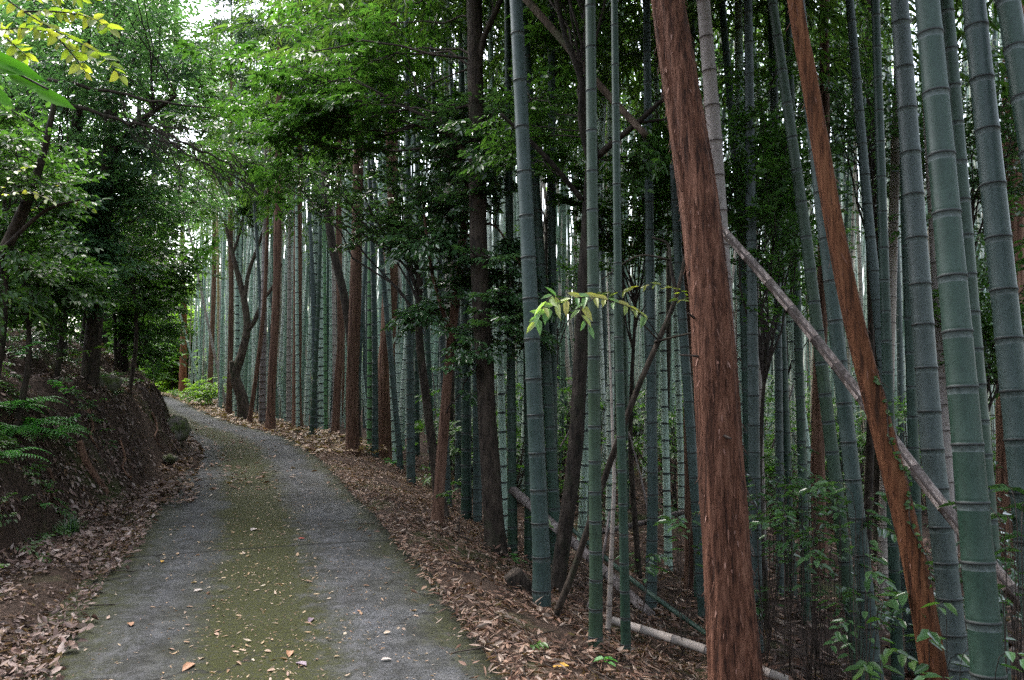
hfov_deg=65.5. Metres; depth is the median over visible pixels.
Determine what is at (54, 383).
seedling
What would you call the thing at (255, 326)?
bamboo
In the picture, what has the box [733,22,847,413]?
bamboo
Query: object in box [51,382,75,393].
bamboo grass
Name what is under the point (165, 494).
leaf litter
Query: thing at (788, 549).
seedling
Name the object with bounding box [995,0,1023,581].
cedar tree
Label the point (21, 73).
broad leaf shoot
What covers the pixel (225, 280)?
bamboo
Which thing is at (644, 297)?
bamboo
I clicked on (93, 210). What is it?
leafy twig
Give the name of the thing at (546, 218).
understorey tree
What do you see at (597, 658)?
seedling
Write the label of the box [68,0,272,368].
tall tree
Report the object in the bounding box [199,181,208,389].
bamboo
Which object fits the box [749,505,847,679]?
seedling
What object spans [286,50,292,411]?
bamboo
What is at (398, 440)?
tree
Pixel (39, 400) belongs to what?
fern
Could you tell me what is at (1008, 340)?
bamboo
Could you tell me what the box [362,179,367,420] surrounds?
bamboo
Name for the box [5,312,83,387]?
slope undergrowth
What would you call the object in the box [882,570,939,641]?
seedling
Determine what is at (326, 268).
bamboo
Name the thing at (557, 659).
leaf litter
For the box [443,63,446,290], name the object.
bamboo
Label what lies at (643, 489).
dead stick
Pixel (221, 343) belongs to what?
bamboo
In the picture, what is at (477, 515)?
bamboo
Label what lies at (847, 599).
seedling
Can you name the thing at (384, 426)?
cedar tree
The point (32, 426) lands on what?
fern
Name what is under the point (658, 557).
seedling
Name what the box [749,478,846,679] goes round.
seedling
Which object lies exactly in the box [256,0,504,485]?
bamboo
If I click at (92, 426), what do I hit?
tree root
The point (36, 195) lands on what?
leafy twig
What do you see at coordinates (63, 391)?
seedling
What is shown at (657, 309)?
bamboo
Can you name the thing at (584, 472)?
bamboo
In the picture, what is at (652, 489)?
bamboo
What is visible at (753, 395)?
bamboo
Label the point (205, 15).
sky
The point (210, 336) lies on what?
bamboo
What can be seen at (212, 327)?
tall tree
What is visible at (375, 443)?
bamboo
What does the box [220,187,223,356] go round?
bamboo
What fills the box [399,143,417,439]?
bamboo
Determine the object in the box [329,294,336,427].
bamboo
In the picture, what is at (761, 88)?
understorey tree
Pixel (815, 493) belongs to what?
seedling
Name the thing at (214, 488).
leaf litter
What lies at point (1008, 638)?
seedling
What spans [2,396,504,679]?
road
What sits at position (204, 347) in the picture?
bamboo
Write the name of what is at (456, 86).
understorey tree
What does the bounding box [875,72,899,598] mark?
bamboo
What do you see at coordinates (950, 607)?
seedling
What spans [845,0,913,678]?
bamboo
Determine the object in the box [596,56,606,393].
bamboo
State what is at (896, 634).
bamboo
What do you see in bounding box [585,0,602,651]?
bamboo
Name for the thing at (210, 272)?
bamboo
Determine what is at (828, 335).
bamboo
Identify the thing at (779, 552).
seedling
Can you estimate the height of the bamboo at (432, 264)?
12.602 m
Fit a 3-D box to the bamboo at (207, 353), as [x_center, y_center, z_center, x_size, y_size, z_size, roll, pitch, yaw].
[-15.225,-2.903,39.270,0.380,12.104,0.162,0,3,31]
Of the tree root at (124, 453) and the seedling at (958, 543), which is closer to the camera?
the seedling at (958, 543)
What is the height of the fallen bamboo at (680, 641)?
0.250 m
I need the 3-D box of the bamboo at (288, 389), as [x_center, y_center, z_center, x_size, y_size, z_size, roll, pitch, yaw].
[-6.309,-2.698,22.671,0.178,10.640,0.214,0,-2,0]
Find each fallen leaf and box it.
[182,662,194,670]
[553,662,568,666]
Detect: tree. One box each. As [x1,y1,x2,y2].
[0,0,242,389]
[0,0,299,355]
[0,83,108,344]
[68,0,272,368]
[101,62,248,371]
[149,143,239,395]
[154,0,276,403]
[159,0,508,557]
[181,0,261,414]
[190,107,462,520]
[197,128,281,420]
[221,0,342,430]
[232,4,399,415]
[240,1,334,431]
[242,0,361,444]
[247,115,271,421]
[289,15,402,437]
[296,0,413,455]
[371,0,455,459]
[375,2,504,469]
[459,0,724,594]
[500,225,603,508]
[512,5,629,501]
[513,114,682,581]
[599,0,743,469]
[651,0,767,679]
[695,0,868,364]
[699,48,848,635]
[733,179,877,374]
[760,0,997,560]
[785,0,948,679]
[810,0,830,577]
[858,6,1023,264]
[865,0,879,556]
[926,174,1023,411]
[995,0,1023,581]
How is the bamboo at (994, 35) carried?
on the forest floor
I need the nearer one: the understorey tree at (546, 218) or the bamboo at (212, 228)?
the understorey tree at (546, 218)
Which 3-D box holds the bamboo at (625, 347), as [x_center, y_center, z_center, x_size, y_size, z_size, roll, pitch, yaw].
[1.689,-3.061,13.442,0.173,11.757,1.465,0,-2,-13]
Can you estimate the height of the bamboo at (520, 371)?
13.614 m
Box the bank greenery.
[0,315,144,594]
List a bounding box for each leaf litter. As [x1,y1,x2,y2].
[0,324,189,679]
[46,469,473,679]
[86,436,459,679]
[140,429,206,504]
[161,392,387,453]
[171,413,328,492]
[217,415,788,679]
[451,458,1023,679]
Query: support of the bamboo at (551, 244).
on the forest floor
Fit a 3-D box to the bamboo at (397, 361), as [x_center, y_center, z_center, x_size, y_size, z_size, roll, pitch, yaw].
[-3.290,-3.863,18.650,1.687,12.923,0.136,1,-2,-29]
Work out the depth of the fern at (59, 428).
8.65 m
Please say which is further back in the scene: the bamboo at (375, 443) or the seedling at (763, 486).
the bamboo at (375, 443)
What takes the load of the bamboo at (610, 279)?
on the forest floor
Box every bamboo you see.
[163,80,225,406]
[170,272,198,385]
[172,27,255,408]
[174,55,308,416]
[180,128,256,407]
[181,8,293,384]
[184,133,239,358]
[187,127,269,355]
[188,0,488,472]
[192,183,226,283]
[196,229,199,389]
[198,46,287,410]
[198,173,208,374]
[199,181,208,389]
[199,238,204,371]
[202,220,209,389]
[210,227,210,312]
[212,224,217,381]
[215,232,219,321]
[216,183,219,355]
[218,101,235,406]
[219,191,224,403]
[220,2,377,427]
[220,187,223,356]
[223,210,226,315]
[224,8,404,432]
[224,210,227,269]
[230,0,260,330]
[231,42,404,432]
[233,142,264,411]
[234,0,340,434]
[236,0,456,453]
[241,104,285,421]
[241,119,247,273]
[243,119,249,265]
[248,147,254,405]
[250,180,256,394]
[254,121,311,396]
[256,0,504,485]
[256,199,259,410]
[258,0,652,524]
[258,100,267,423]
[261,0,606,510]
[268,214,273,365]
[269,147,347,360]
[281,269,287,411]
[283,221,311,383]
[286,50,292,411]
[286,184,291,426]
[292,0,517,557]
[295,158,299,431]
[301,291,302,368]
[303,86,315,313]
[303,258,308,344]
[304,201,322,428]
[309,0,700,537]
[309,22,321,436]
[309,174,317,414]
[313,0,606,520]
[326,241,329,405]
[326,249,326,287]
[327,241,328,399]
[329,138,336,432]
[329,252,331,417]
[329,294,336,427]
[335,173,366,432]
[344,141,352,427]
[346,1,457,449]
[359,85,376,391]
[360,385,360,414]
[362,136,365,246]
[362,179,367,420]
[363,172,367,427]
[366,140,378,458]
[377,142,399,408]
[378,51,382,351]
[380,58,396,464]
[398,143,436,439]
[398,262,420,430]
[398,294,405,409]
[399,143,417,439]
[400,3,433,466]
[404,139,413,413]
[405,387,405,438]
[407,0,869,570]
[411,0,577,561]
[414,48,422,456]
[427,188,443,452]
[430,62,443,370]
[430,160,437,389]
[431,159,438,408]
[433,30,445,403]
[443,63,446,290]
[446,1,461,490]
[461,2,467,101]
[463,0,717,596]
[483,0,864,679]
[487,15,557,435]
[497,0,860,609]
[497,21,660,190]
[508,487,655,615]
[510,0,551,611]
[516,167,522,436]
[518,0,564,501]
[523,349,532,565]
[533,54,638,376]
[540,176,542,221]
[543,178,571,410]
[547,3,557,565]
[558,107,562,400]
[560,159,566,430]
[566,146,571,365]
[566,162,570,368]
[567,0,1008,598]
[573,0,748,514]
[573,527,705,635]
[577,0,609,546]
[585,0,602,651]
[588,28,609,515]
[596,0,919,599]
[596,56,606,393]
[602,509,683,533]
[605,55,613,526]
[605,282,615,639]
[611,0,631,653]
[611,616,787,679]
[614,8,621,434]
[620,167,629,508]
[621,0,911,535]
[622,1,629,394]
[626,0,893,383]
[629,301,636,438]
[630,196,640,364]
[640,24,645,362]
[651,87,661,445]
[663,102,683,522]
[664,250,675,434]
[668,132,705,625]
[672,332,675,400]
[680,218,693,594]
[696,0,736,354]
[696,14,778,309]
[713,0,845,497]
[721,26,733,143]
[722,224,1020,611]
[726,2,858,455]
[732,28,757,286]
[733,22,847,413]
[734,0,744,439]
[743,0,763,652]
[755,92,774,433]
[755,174,767,568]
[780,3,913,433]
[785,0,914,624]
[786,15,808,336]
[802,0,883,679]
[828,10,845,376]
[836,1,857,445]
[841,0,995,398]
[841,1,846,352]
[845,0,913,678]
[858,0,866,137]
[871,0,904,679]
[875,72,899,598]
[880,8,903,443]
[890,0,970,679]
[891,1,1001,310]
[899,141,922,678]
[900,202,902,286]
[910,0,1023,679]
[915,0,1007,679]
[921,84,958,567]
[925,189,927,230]
[962,0,1023,634]
[983,0,996,398]
[995,0,1023,182]
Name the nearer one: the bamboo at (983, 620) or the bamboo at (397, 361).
the bamboo at (983, 620)
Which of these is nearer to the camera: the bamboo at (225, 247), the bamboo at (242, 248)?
the bamboo at (242, 248)
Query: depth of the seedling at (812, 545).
5.58 m
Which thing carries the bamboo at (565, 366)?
on the forest floor
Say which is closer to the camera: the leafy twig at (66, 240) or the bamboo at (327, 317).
the leafy twig at (66, 240)
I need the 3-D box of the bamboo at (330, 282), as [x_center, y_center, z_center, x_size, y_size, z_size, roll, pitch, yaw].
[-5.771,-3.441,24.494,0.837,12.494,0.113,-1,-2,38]
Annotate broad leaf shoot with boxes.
[0,53,75,109]
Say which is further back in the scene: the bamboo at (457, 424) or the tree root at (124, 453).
the bamboo at (457, 424)
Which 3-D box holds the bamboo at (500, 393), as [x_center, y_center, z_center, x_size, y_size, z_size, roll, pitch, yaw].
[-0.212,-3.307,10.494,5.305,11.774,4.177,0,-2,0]
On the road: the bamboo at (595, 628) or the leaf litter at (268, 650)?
the leaf litter at (268, 650)
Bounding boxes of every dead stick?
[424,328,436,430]
[560,431,568,447]
[586,511,609,607]
[628,431,646,511]
[771,383,793,447]
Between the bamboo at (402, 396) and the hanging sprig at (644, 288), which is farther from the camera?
the bamboo at (402, 396)
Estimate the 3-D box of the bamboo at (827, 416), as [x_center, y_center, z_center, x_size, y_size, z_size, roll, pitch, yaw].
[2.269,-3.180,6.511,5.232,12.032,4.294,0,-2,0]
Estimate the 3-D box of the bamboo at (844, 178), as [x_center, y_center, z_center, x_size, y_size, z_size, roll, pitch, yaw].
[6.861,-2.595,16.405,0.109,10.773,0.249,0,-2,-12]
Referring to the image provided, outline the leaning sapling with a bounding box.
[551,236,690,618]
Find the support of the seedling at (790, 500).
on the forest floor
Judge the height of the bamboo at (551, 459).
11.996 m
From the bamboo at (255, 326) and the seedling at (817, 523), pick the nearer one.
the seedling at (817, 523)
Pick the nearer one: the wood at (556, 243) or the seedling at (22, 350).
the seedling at (22, 350)
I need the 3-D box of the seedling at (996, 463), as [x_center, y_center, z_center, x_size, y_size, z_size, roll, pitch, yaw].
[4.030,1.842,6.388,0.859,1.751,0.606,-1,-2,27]
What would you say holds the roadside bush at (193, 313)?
on the forest floor
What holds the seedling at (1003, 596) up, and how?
on the forest floor
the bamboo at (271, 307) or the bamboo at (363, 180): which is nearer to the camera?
the bamboo at (363, 180)
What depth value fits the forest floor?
8.45 m
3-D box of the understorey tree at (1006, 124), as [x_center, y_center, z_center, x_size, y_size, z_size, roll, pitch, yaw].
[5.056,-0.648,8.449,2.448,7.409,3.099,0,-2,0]
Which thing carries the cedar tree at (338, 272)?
on the forest floor
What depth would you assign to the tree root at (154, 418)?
12.67 m
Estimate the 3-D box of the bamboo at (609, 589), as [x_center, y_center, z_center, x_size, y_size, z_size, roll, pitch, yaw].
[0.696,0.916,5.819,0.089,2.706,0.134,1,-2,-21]
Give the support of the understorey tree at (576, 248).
on the forest floor
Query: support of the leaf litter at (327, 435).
on the forest floor
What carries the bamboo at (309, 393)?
on the forest floor
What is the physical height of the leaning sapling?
2.819 m
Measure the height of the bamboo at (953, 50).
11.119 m
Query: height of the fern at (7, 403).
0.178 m
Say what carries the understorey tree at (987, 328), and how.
on the forest floor
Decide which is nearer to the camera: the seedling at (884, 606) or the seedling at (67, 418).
the seedling at (884, 606)
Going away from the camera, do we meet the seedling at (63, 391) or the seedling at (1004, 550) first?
the seedling at (1004, 550)
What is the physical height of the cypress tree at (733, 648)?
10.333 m
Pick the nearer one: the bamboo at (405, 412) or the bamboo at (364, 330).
the bamboo at (405, 412)
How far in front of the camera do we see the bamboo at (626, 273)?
15.14 m
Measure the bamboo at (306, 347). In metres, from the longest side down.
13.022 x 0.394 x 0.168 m
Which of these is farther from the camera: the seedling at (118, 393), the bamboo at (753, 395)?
the seedling at (118, 393)
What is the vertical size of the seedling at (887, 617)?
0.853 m
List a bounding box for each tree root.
[47,468,58,503]
[75,440,109,494]
[86,408,99,449]
[119,440,131,479]
[151,412,162,448]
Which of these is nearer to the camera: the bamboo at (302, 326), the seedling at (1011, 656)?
the seedling at (1011, 656)
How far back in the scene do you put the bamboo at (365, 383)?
24.92 m
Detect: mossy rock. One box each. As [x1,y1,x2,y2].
[100,371,121,392]
[162,454,178,463]
[167,414,191,441]
[504,567,531,594]
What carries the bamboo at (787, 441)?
on the forest floor
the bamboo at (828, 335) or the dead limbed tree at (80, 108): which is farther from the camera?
the bamboo at (828, 335)
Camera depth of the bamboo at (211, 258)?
46.42 m
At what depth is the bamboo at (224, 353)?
36.98 m
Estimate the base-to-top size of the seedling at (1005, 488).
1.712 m
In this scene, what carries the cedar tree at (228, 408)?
on the forest floor
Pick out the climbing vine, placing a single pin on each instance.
(876, 380)
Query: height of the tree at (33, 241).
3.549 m
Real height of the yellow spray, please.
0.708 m
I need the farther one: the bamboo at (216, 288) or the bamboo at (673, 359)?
the bamboo at (216, 288)
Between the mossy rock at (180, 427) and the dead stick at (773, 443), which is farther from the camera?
the mossy rock at (180, 427)
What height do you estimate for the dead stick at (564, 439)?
0.997 m
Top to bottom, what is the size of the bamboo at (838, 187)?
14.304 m
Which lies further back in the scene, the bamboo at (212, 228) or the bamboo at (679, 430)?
the bamboo at (212, 228)
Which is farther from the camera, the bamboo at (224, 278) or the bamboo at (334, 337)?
the bamboo at (224, 278)
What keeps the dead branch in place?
hanging from the forked tree at (650, 149)
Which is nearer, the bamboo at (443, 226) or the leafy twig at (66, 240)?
the leafy twig at (66, 240)
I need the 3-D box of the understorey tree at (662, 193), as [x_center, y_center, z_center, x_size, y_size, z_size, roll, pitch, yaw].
[1.177,0.191,8.668,2.409,5.323,1.956,1,-2,-40]
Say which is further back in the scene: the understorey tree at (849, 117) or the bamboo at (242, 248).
the bamboo at (242, 248)
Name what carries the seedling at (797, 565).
on the forest floor
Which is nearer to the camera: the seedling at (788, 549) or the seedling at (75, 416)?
the seedling at (788, 549)
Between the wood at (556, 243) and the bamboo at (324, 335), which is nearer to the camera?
the bamboo at (324, 335)
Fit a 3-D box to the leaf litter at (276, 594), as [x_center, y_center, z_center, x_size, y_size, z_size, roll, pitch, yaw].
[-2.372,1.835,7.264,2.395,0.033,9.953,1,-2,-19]
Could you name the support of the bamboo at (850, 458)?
on the forest floor
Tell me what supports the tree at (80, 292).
on the forest floor
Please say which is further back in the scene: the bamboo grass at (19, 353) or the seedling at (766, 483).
the seedling at (766, 483)
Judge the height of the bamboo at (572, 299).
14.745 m
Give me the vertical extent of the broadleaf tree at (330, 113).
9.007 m
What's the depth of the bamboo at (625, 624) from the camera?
5.25 m
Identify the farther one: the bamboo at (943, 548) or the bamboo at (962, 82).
the bamboo at (962, 82)
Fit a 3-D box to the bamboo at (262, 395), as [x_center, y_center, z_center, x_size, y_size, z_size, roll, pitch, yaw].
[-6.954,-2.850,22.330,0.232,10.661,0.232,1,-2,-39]
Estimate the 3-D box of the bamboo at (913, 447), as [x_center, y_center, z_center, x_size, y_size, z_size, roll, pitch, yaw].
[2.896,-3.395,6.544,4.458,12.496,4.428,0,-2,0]
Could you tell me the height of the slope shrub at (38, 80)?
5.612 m
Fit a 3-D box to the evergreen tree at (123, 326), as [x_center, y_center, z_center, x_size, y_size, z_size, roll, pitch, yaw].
[-6.550,-2.367,15.354,3.115,6.414,3.405,1,-2,-35]
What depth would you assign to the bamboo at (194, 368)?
40.24 m
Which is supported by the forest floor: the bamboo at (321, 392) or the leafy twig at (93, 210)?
the bamboo at (321, 392)
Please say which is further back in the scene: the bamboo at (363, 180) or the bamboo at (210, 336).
the bamboo at (210, 336)
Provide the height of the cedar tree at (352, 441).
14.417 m
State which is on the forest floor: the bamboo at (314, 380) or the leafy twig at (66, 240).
the bamboo at (314, 380)
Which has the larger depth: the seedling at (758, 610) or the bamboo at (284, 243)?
the bamboo at (284, 243)
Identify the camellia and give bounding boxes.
[365,85,574,526]
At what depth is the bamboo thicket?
21.39 m
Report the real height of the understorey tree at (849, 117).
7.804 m
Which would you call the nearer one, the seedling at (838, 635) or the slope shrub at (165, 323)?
the seedling at (838, 635)
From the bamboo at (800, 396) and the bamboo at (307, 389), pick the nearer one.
the bamboo at (800, 396)
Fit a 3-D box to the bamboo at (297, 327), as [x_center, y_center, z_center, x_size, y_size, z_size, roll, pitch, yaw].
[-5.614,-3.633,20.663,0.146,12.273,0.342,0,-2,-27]
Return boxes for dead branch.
[522,0,648,137]
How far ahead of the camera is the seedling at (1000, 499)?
7.58 m
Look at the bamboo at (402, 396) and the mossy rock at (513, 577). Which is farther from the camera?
the bamboo at (402, 396)
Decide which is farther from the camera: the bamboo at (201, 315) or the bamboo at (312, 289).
the bamboo at (201, 315)
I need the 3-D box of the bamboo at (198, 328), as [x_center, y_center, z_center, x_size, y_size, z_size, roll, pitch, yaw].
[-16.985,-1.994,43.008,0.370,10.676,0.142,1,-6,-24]
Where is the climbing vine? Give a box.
[873,376,933,587]
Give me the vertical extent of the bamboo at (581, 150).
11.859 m
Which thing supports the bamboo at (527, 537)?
on the forest floor
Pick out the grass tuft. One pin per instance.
(73, 527)
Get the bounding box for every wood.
[0,0,217,372]
[188,1,999,403]
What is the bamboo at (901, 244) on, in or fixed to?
on the forest floor
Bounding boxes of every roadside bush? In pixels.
[109,322,186,382]
[140,314,197,393]
[159,282,200,390]
[166,376,226,404]
[170,303,206,384]
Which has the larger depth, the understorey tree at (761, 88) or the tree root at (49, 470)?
the understorey tree at (761, 88)
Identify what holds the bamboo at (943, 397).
on the forest floor
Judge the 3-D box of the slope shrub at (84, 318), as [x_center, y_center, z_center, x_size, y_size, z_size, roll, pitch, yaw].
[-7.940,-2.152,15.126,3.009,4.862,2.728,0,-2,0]
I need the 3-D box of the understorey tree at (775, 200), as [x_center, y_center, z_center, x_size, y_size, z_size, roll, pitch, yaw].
[2.394,0.167,7.374,2.100,5.327,1.330,1,-2,-41]
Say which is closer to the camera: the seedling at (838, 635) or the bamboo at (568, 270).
the seedling at (838, 635)
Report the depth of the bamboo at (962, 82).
18.71 m
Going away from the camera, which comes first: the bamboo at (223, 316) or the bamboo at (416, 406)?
the bamboo at (416, 406)
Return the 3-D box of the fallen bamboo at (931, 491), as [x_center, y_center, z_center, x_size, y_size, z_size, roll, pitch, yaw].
[1.990,0.246,4.721,0.148,2.326,2.036,1,-2,-37]
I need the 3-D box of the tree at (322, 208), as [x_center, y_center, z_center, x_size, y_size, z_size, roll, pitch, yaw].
[-2.410,-0.397,10.941,3.607,5.562,3.218,0,-2,0]
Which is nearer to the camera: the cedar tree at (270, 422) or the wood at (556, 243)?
the cedar tree at (270, 422)
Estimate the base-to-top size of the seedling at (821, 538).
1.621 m
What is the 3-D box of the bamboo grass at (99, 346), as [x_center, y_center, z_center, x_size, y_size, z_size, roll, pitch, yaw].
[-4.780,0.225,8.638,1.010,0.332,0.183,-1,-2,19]
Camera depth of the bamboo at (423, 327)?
19.92 m
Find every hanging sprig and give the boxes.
[526,287,660,338]
[597,282,688,302]
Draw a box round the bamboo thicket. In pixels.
[188,0,1001,486]
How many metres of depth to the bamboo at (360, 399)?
31.66 m
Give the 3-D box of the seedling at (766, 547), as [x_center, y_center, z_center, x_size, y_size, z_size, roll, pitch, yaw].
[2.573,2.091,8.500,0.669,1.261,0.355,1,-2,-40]
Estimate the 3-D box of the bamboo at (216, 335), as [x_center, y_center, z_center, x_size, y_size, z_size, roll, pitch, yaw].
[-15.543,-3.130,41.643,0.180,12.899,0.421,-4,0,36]
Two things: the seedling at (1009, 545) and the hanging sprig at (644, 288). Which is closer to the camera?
the hanging sprig at (644, 288)
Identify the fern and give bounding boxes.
[0,397,70,414]
[0,417,85,443]
[0,447,52,462]
[16,396,67,404]
[35,503,54,509]
[37,424,93,442]
[502,552,528,563]
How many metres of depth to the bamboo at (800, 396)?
7.92 m
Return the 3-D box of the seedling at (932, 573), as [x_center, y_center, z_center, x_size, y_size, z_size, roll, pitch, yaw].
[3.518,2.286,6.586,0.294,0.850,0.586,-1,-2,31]
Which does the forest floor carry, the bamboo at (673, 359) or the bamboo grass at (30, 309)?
the bamboo at (673, 359)
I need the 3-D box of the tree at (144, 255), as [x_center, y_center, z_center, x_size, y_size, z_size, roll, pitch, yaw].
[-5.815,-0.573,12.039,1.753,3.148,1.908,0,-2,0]
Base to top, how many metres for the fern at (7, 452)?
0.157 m
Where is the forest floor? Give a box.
[0,319,1023,679]
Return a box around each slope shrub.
[0,18,101,305]
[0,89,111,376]
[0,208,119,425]
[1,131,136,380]
[53,122,175,344]
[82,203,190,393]
[105,263,200,367]
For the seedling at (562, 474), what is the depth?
10.03 m
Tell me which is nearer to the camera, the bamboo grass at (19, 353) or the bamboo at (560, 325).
the bamboo grass at (19, 353)
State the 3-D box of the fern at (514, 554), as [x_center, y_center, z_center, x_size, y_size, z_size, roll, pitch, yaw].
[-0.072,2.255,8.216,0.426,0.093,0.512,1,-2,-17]
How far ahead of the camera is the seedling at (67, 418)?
8.96 m
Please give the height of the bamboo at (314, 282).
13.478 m
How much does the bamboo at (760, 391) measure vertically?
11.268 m
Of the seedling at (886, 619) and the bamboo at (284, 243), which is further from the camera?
the bamboo at (284, 243)
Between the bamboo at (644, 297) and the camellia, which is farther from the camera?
the bamboo at (644, 297)
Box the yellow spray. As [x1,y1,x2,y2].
[0,0,127,85]
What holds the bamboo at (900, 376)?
on the forest floor
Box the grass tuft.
[53,515,89,536]
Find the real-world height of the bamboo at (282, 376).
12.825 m
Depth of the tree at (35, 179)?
6.37 m
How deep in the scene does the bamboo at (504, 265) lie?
21.84 m
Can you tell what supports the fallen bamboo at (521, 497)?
on the forest floor
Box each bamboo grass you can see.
[5,293,48,333]
[6,341,41,363]
[36,345,107,375]
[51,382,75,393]
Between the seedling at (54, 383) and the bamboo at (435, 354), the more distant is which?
the bamboo at (435, 354)
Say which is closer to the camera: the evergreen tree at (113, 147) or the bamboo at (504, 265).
the evergreen tree at (113, 147)
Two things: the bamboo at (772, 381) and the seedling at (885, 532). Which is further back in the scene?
the bamboo at (772, 381)
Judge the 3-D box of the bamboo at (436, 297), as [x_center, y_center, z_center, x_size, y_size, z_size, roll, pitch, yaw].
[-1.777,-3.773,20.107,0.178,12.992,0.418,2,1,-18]
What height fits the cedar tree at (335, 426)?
15.399 m
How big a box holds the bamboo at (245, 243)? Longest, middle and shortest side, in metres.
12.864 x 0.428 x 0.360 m
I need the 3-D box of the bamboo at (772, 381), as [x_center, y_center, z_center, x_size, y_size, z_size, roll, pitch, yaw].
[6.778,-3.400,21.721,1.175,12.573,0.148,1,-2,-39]
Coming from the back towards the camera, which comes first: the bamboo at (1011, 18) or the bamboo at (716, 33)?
the bamboo at (716, 33)
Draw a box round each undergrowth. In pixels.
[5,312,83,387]
[391,365,995,524]
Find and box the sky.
[0,0,999,361]
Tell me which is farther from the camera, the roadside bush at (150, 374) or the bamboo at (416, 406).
the roadside bush at (150, 374)
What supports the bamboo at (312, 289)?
on the forest floor
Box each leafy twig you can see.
[0,165,56,205]
[24,223,86,251]
[30,179,96,212]
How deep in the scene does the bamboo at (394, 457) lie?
15.43 m
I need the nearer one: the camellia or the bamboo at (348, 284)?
the camellia
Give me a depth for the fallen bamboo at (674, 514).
9.71 m
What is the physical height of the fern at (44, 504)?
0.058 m
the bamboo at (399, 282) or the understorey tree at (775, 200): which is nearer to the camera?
the understorey tree at (775, 200)
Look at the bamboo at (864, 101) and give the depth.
13.04 m
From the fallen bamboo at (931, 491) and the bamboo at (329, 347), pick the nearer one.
the fallen bamboo at (931, 491)
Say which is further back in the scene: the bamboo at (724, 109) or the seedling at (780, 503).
the bamboo at (724, 109)
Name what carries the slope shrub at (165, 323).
on the forest floor
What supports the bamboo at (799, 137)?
on the forest floor
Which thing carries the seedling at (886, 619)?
on the forest floor
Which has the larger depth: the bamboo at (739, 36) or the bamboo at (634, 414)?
the bamboo at (634, 414)
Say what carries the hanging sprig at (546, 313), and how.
attached to the leaning sapling
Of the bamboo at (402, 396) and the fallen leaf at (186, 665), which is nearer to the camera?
the fallen leaf at (186, 665)
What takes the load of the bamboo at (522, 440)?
on the forest floor
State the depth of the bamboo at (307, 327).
32.23 m
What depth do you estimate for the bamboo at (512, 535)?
8.57 m
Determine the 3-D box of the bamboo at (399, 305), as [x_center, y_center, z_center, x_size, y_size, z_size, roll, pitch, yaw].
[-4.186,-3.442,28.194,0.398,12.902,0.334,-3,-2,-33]
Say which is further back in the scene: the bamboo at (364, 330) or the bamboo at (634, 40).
the bamboo at (364, 330)
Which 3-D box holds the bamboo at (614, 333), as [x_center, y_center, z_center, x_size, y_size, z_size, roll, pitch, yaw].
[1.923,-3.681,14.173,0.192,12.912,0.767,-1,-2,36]
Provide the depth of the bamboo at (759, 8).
9.51 m
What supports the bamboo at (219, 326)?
on the forest floor
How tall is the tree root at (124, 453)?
0.474 m
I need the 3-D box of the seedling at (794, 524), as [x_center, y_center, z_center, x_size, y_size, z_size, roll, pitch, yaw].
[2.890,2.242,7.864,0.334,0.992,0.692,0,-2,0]
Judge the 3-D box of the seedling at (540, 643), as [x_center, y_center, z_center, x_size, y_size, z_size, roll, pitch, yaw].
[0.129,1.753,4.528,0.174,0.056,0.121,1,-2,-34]
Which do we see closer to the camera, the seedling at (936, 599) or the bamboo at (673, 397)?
the seedling at (936, 599)
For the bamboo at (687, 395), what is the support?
on the forest floor
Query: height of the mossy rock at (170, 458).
0.171 m
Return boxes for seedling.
[5,349,32,357]
[47,380,61,390]
[54,415,80,420]
[59,389,80,401]
[68,414,80,421]
[113,387,123,396]
[436,481,462,535]
[528,641,548,652]
[558,473,611,549]
[593,656,617,673]
[614,553,673,624]
[653,511,702,659]
[745,474,831,663]
[747,455,788,624]
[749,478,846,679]
[749,483,796,676]
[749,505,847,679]
[754,586,794,656]
[759,531,838,667]
[762,472,778,490]
[762,490,768,581]
[766,543,802,619]
[768,446,828,672]
[779,494,850,656]
[780,506,851,679]
[787,520,831,586]
[792,475,847,679]
[793,536,852,679]
[798,486,915,679]
[798,580,877,679]
[809,480,927,679]
[809,590,912,679]
[843,587,918,679]
[855,585,894,679]
[870,552,888,591]
[876,601,889,629]
[876,604,887,610]
[877,592,969,679]
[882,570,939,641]
[904,588,964,613]
[914,651,1023,679]
[921,601,1007,679]
[926,533,931,565]
[930,563,935,592]
[937,484,1023,679]
[953,461,1023,676]
[956,531,1012,547]
[957,532,1015,557]
[960,543,1012,623]
[997,494,1011,542]
[998,590,1015,666]
[999,528,1023,679]
[999,562,1020,673]
[1006,571,1021,679]
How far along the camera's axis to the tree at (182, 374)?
49.86 m
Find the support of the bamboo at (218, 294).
on the forest floor
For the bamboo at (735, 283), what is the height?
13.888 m
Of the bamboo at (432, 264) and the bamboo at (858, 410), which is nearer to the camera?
the bamboo at (858, 410)
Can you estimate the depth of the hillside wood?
21.30 m

